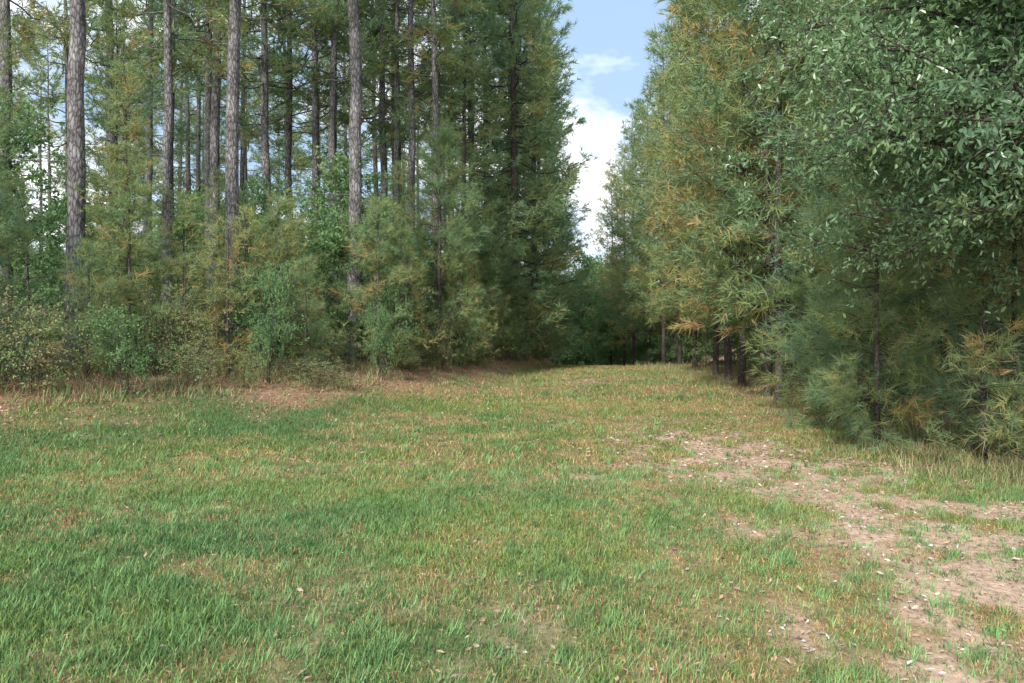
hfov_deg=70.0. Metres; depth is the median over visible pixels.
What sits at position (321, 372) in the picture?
shrub
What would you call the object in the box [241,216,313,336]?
understory tree
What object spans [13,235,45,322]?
understory tree
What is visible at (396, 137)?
pine tree
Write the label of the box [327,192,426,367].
pine tree
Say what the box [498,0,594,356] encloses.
pine tree
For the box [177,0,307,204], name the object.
pine tree
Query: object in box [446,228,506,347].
pine tree
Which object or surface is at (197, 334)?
shrub
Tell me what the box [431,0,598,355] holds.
pine tree
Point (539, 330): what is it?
shrub
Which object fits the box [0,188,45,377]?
pine tree
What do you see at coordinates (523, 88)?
pine tree
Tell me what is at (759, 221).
pine tree
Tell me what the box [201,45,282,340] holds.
pine tree
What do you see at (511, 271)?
pine tree
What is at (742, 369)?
pine tree
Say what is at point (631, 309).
pine tree
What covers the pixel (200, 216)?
understory tree
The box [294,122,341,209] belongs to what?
pine tree
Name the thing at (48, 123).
pine tree
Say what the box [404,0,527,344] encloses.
pine tree
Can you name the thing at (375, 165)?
pine tree
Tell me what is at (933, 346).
broadleaf tree
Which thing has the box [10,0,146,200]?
pine tree
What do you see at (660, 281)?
pine tree
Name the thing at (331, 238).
understory tree
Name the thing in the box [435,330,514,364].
shrub
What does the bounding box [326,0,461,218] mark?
pine tree
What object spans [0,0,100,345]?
pine tree
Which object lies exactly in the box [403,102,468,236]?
pine tree
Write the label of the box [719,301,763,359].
understory tree
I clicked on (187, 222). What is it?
pine tree
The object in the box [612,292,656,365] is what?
broadleaf tree
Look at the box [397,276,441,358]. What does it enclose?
pine tree
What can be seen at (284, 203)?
pine tree
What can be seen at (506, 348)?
shrub
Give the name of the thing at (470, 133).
pine tree
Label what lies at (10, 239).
pine tree
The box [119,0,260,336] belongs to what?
pine tree
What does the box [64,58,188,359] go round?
pine tree
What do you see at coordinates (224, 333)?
pine tree
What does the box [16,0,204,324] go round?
pine tree
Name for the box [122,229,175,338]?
broadleaf tree
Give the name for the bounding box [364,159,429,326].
pine tree
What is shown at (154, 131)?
pine tree
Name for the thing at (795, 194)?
pine tree
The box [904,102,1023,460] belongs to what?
pine tree
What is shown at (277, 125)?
pine tree
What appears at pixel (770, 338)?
pine tree
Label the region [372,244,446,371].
pine tree
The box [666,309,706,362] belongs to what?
understory tree
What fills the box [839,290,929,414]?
understory tree
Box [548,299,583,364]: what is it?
broadleaf tree
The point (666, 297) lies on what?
pine tree
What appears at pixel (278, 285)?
shrub
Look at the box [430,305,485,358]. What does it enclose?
shrub
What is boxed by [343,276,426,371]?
shrub
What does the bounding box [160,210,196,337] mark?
pine tree
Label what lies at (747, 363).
understory tree
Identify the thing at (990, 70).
oak tree
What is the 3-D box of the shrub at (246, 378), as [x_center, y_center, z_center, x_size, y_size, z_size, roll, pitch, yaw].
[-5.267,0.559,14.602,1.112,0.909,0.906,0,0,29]
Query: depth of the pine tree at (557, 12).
36.66 m
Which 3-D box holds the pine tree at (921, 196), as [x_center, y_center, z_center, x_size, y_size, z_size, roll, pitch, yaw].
[12.423,-8.210,21.395,6.139,19.444,6.549,0,0,24]
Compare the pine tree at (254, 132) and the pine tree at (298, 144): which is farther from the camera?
the pine tree at (298, 144)
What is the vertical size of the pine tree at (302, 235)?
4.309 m
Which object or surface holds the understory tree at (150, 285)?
on the ground at (992, 587)
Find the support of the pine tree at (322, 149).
on the ground at (992, 587)
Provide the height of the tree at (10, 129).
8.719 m
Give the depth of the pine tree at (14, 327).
11.81 m
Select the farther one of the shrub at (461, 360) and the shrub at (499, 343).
the shrub at (499, 343)
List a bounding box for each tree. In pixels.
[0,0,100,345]
[0,2,45,284]
[0,55,47,294]
[0,89,109,344]
[0,136,63,362]
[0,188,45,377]
[0,273,37,359]
[3,0,104,366]
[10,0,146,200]
[11,7,69,301]
[12,0,63,112]
[12,31,95,338]
[13,41,64,248]
[13,187,103,334]
[13,191,49,339]
[13,216,64,336]
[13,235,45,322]
[13,282,40,332]
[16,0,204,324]
[25,252,62,339]
[38,233,140,376]
[41,251,64,338]
[51,0,179,349]
[55,217,140,334]
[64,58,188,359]
[69,171,199,367]
[84,0,194,239]
[85,0,270,347]
[86,0,243,304]
[86,30,184,228]
[88,2,203,230]
[89,0,205,330]
[89,42,177,230]
[98,257,152,323]
[115,0,258,340]
[118,0,259,339]
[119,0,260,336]
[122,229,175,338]
[127,0,227,332]
[131,249,181,327]
[132,209,205,319]
[133,192,230,364]
[137,0,287,343]
[138,187,224,339]
[154,249,225,374]
[159,75,239,221]
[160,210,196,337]
[161,0,347,340]
[161,113,224,332]
[167,211,271,381]
[171,0,304,353]
[176,180,242,333]
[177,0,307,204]
[186,166,243,343]
[187,191,275,336]
[189,253,259,366]
[191,198,291,363]
[194,175,324,339]
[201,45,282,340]
[203,0,373,342]
[220,190,327,360]
[221,0,347,215]
[239,75,306,212]
[241,0,379,342]
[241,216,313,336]
[244,0,407,346]
[245,70,321,202]
[246,208,345,355]
[247,0,415,277]
[247,215,329,362]
[252,0,384,361]
[256,136,309,340]
[268,0,417,205]
[268,31,372,228]
[268,142,422,356]
[274,195,374,348]
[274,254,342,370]
[283,47,371,220]
[284,252,329,344]
[292,9,391,341]
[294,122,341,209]
[294,221,345,339]
[306,219,368,329]
[307,196,414,357]
[309,0,470,257]
[318,5,426,207]
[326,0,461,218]
[326,86,391,200]
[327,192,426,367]
[336,0,454,330]
[336,0,473,210]
[336,0,494,317]
[342,191,430,328]
[360,0,507,351]
[361,28,441,216]
[363,219,437,354]
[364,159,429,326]
[364,220,429,321]
[372,114,499,359]
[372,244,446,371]
[373,230,446,325]
[378,119,431,233]
[385,0,491,227]
[388,52,447,226]
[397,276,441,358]
[401,50,466,338]
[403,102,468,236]
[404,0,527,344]
[415,0,547,225]
[415,0,560,331]
[416,0,507,212]
[423,236,498,354]
[425,271,460,349]
[426,248,499,363]
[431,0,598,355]
[439,0,578,349]
[441,216,511,352]
[445,221,521,354]
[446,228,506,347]
[448,233,518,325]
[460,0,578,351]
[460,282,494,356]
[475,19,565,182]
[476,196,535,355]
[482,263,508,336]
[490,0,597,361]
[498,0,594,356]
[522,76,586,362]
[522,151,580,364]
[526,87,585,360]
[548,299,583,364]
[554,269,620,365]
[560,250,626,365]
[581,284,636,365]
[584,170,630,361]
[592,149,655,365]
[597,111,657,365]
[604,93,677,365]
[607,24,708,363]
[611,1,720,364]
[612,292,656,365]
[616,0,826,380]
[622,0,772,374]
[623,142,676,362]
[624,300,676,364]
[625,0,755,367]
[626,54,707,364]
[626,280,655,365]
[645,310,682,364]
[646,0,844,386]
[651,335,687,363]
[652,0,880,401]
[660,0,863,396]
[660,285,720,362]
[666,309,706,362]
[668,124,706,361]
[673,329,702,362]
[676,288,735,367]
[687,3,792,325]
[690,339,720,359]
[700,324,723,359]
[703,0,886,381]
[705,0,1023,323]
[707,50,773,361]
[710,317,755,361]
[713,0,925,390]
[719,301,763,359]
[720,147,838,360]
[723,334,774,376]
[730,328,763,360]
[739,187,883,415]
[740,0,1023,406]
[746,314,795,367]
[751,260,813,372]
[762,105,951,430]
[764,144,942,415]
[797,143,978,453]
[800,316,856,370]
[814,4,1023,430]
[822,0,1023,404]
[839,3,959,374]
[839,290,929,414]
[863,245,957,397]
[864,84,1023,325]
[880,327,951,355]
[883,167,1023,464]
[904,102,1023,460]
[927,238,1023,402]
[968,307,1021,350]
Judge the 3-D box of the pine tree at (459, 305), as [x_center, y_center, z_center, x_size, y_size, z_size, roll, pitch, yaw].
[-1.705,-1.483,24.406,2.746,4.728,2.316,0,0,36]
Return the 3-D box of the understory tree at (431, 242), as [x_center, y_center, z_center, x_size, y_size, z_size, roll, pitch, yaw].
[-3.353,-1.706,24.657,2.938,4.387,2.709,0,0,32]
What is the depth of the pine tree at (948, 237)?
13.93 m
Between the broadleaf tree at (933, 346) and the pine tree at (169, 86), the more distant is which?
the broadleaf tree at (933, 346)
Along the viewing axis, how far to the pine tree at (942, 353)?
14.45 m
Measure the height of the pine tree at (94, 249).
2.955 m
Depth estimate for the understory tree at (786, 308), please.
22.99 m
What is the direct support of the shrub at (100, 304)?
on the ground at (992, 587)
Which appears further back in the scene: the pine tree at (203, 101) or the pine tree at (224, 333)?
the pine tree at (203, 101)
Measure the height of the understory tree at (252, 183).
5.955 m
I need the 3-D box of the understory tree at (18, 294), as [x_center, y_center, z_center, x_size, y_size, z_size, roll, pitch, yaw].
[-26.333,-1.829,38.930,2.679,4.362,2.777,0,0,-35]
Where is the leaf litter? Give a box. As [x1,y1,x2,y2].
[0,342,1023,682]
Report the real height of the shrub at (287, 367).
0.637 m
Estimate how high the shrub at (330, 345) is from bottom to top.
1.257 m
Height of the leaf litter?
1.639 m
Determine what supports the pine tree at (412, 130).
on the ground at (992, 587)
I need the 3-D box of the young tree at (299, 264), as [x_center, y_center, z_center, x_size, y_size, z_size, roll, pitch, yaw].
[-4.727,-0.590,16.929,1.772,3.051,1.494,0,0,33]
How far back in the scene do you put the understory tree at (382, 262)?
30.54 m
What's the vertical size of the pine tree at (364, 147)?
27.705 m
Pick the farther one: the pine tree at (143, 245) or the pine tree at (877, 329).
the pine tree at (143, 245)
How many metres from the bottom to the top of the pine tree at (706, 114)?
18.167 m
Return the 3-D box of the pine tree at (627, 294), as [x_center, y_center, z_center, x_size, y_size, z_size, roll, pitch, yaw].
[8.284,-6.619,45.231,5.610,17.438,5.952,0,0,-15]
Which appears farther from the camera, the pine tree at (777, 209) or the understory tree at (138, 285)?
the understory tree at (138, 285)
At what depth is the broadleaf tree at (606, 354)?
61.60 m
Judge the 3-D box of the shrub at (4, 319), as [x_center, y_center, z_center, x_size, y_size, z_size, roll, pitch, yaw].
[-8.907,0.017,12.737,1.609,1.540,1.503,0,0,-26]
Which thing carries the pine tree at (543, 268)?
on the ground at (992, 587)
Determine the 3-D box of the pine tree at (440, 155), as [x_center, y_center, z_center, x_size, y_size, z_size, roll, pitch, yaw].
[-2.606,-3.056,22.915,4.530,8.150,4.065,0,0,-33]
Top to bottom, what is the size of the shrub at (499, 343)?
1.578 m
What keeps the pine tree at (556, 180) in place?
on the ground at (992, 587)
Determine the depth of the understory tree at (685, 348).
42.03 m
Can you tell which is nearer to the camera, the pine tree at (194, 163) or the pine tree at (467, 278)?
the pine tree at (467, 278)
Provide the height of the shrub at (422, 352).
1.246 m
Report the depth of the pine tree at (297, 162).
39.61 m
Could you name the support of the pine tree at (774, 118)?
on the ground at (992, 587)
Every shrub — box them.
[0,285,105,396]
[0,301,50,379]
[62,319,161,365]
[74,301,182,395]
[79,279,137,377]
[118,293,192,375]
[131,286,221,367]
[151,304,242,377]
[153,340,249,388]
[194,339,273,373]
[210,258,334,371]
[226,348,277,389]
[230,257,301,382]
[256,338,310,364]
[268,353,336,379]
[269,357,364,387]
[301,311,347,368]
[302,319,351,361]
[337,311,422,361]
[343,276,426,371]
[352,299,407,379]
[385,326,462,366]
[392,344,426,369]
[412,341,459,362]
[425,307,467,372]
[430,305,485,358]
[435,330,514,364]
[437,347,481,364]
[481,322,514,358]
[493,334,528,359]
[495,339,516,355]
[498,322,535,358]
[504,302,516,340]
[518,302,548,350]
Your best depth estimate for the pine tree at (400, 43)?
32.49 m
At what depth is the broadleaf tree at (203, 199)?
38.66 m
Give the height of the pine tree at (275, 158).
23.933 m
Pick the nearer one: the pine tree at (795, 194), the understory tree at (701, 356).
the pine tree at (795, 194)
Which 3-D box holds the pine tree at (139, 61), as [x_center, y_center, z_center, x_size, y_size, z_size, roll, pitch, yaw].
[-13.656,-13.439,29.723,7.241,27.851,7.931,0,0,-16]
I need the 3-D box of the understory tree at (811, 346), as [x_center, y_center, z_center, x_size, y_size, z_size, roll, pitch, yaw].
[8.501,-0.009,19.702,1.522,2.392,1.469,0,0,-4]
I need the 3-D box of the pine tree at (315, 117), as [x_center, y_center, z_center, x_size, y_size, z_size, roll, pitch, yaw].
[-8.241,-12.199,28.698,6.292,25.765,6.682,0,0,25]
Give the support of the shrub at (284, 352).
on the ground at (992, 587)
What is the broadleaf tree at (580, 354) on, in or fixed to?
on the ground at (992, 587)
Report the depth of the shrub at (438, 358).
21.69 m
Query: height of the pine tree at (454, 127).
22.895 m
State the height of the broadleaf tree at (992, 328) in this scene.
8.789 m
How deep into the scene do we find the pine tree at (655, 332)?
43.85 m
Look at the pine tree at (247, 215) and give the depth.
17.22 m
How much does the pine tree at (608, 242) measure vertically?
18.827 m
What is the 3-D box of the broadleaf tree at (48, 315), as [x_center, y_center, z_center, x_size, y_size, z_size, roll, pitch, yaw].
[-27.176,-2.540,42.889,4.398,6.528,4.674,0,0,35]
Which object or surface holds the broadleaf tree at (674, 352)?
on the ground at (992, 587)
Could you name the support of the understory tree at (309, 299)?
on the ground at (992, 587)
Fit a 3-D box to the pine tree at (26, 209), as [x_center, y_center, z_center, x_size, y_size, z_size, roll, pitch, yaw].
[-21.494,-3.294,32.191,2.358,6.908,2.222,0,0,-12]
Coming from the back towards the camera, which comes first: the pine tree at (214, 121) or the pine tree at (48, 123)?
the pine tree at (48, 123)
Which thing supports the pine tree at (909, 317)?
on the ground at (992, 587)
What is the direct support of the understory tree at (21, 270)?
on the ground at (992, 587)
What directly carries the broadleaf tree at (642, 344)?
on the ground at (992, 587)
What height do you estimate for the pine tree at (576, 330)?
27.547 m
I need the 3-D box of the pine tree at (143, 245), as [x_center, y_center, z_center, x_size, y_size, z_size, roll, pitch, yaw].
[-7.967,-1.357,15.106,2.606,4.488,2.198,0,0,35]
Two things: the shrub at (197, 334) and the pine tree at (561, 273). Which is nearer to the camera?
the shrub at (197, 334)
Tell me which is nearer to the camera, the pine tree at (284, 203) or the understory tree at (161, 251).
the pine tree at (284, 203)
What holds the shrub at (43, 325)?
on the ground at (992, 587)
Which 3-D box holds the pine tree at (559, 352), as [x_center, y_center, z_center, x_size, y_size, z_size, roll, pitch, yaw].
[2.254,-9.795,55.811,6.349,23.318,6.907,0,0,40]
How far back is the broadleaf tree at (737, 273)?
32.08 m
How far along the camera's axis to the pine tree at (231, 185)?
17.90 m
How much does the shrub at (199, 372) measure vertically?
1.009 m
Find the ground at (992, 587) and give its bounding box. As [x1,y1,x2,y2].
[0,341,1023,682]
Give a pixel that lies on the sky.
(610, 38)
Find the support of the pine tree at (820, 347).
on the ground at (992, 587)
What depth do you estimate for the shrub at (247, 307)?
16.43 m
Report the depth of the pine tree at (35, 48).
30.20 m
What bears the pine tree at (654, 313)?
on the ground at (992, 587)
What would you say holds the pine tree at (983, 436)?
on the ground at (992, 587)
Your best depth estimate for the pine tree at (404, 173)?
61.58 m
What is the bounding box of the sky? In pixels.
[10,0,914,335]
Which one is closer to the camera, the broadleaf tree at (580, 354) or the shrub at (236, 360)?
the shrub at (236, 360)
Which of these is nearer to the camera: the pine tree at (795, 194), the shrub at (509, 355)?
the pine tree at (795, 194)
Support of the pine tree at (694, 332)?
on the ground at (992, 587)
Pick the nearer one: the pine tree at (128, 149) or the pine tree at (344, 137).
the pine tree at (344, 137)
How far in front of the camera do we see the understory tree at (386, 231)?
27.28 m
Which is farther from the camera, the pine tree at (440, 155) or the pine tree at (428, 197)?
the pine tree at (428, 197)
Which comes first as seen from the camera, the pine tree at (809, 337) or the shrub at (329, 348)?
the pine tree at (809, 337)
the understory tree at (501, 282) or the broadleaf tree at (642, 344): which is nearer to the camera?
the understory tree at (501, 282)
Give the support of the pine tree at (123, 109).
on the ground at (992, 587)
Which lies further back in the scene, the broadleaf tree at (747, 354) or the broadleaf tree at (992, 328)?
the broadleaf tree at (747, 354)
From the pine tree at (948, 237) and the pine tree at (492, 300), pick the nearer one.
the pine tree at (948, 237)
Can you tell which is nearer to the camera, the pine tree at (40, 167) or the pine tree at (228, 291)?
the pine tree at (228, 291)
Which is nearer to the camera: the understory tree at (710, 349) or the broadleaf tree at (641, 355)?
the understory tree at (710, 349)
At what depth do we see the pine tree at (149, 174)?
35.67 m
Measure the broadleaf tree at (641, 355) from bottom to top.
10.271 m
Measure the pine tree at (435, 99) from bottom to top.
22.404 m
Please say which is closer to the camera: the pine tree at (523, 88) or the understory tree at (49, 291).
the understory tree at (49, 291)
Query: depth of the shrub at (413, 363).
19.54 m
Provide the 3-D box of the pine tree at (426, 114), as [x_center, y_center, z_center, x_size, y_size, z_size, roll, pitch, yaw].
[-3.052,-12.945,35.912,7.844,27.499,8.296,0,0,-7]
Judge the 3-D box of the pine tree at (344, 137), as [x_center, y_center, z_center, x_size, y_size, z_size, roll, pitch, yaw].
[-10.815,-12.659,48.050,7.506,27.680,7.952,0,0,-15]
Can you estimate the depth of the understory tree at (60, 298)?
37.87 m
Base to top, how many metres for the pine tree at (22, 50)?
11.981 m
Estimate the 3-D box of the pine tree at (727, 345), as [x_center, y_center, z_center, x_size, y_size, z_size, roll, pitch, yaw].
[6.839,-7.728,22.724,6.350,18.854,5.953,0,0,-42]
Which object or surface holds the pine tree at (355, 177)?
on the ground at (992, 587)
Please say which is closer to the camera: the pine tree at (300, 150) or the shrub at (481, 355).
the shrub at (481, 355)
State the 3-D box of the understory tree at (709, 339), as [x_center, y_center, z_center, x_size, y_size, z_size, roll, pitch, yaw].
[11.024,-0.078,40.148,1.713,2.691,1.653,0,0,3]
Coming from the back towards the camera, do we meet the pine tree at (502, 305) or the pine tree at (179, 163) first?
the pine tree at (179, 163)
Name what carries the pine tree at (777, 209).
on the ground at (992, 587)
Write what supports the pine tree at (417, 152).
on the ground at (992, 587)
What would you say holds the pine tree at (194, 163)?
on the ground at (992, 587)
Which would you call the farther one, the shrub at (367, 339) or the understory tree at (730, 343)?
the understory tree at (730, 343)
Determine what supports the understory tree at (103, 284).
on the ground at (992, 587)
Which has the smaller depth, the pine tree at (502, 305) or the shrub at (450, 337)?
the shrub at (450, 337)
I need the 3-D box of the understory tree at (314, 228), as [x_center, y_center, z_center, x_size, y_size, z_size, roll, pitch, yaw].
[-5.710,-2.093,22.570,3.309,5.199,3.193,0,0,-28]
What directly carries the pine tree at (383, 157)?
on the ground at (992, 587)
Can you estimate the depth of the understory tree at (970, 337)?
14.37 m
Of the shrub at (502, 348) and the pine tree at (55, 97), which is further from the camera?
the pine tree at (55, 97)
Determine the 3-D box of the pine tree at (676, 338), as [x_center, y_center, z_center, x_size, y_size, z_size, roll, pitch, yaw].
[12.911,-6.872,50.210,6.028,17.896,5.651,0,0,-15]
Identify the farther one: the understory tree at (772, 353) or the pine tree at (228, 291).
the understory tree at (772, 353)
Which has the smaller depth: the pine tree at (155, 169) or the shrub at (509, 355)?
the shrub at (509, 355)
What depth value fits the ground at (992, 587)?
5.64 m
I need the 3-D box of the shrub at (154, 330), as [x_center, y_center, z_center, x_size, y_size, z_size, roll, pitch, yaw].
[-7.154,-0.106,14.701,1.116,1.872,1.370,0,0,8]
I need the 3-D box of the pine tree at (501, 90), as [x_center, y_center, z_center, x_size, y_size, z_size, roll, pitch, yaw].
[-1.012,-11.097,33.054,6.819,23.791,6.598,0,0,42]
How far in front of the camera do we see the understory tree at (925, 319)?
15.31 m
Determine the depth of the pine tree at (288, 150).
31.03 m
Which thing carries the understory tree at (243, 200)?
on the ground at (992, 587)
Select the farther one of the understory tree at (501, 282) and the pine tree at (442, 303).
the understory tree at (501, 282)
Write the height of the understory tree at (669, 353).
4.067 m
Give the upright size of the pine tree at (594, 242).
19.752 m
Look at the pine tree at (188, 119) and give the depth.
45.87 m
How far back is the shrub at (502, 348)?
28.24 m
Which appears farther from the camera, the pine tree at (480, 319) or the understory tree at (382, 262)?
the understory tree at (382, 262)
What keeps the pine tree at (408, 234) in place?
on the ground at (992, 587)
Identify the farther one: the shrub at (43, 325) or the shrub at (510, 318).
the shrub at (510, 318)
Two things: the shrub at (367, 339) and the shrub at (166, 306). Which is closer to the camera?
the shrub at (166, 306)
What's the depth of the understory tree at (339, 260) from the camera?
33.07 m
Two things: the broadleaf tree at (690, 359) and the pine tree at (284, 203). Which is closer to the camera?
the pine tree at (284, 203)
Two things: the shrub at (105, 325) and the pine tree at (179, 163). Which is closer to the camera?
the shrub at (105, 325)
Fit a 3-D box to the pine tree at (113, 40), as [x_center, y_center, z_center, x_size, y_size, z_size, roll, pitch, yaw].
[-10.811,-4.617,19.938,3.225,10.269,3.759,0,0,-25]
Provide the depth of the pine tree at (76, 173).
14.87 m
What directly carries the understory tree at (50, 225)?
on the ground at (992, 587)
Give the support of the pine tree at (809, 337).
on the ground at (992, 587)
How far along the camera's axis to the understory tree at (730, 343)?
31.93 m
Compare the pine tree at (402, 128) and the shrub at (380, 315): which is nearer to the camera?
the shrub at (380, 315)
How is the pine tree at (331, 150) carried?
on the ground at (992, 587)
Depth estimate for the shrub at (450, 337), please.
20.91 m
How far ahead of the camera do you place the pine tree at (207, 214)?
24.45 m
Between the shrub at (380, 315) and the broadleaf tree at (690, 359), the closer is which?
the shrub at (380, 315)
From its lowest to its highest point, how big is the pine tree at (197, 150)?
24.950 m
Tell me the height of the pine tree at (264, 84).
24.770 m
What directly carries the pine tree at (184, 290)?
on the ground at (992, 587)
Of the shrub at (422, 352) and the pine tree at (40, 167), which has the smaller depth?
the shrub at (422, 352)
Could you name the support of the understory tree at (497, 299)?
on the ground at (992, 587)
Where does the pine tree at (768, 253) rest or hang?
on the ground at (992, 587)
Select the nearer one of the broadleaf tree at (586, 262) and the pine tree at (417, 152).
the pine tree at (417, 152)
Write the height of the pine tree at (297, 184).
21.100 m
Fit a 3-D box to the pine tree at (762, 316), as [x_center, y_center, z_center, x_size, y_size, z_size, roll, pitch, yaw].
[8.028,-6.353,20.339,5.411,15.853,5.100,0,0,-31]
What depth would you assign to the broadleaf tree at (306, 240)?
43.27 m
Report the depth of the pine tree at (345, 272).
19.42 m
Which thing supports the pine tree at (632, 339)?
on the ground at (992, 587)
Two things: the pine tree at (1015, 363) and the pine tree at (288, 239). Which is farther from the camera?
the pine tree at (288, 239)
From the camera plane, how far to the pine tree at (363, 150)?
66.09 m

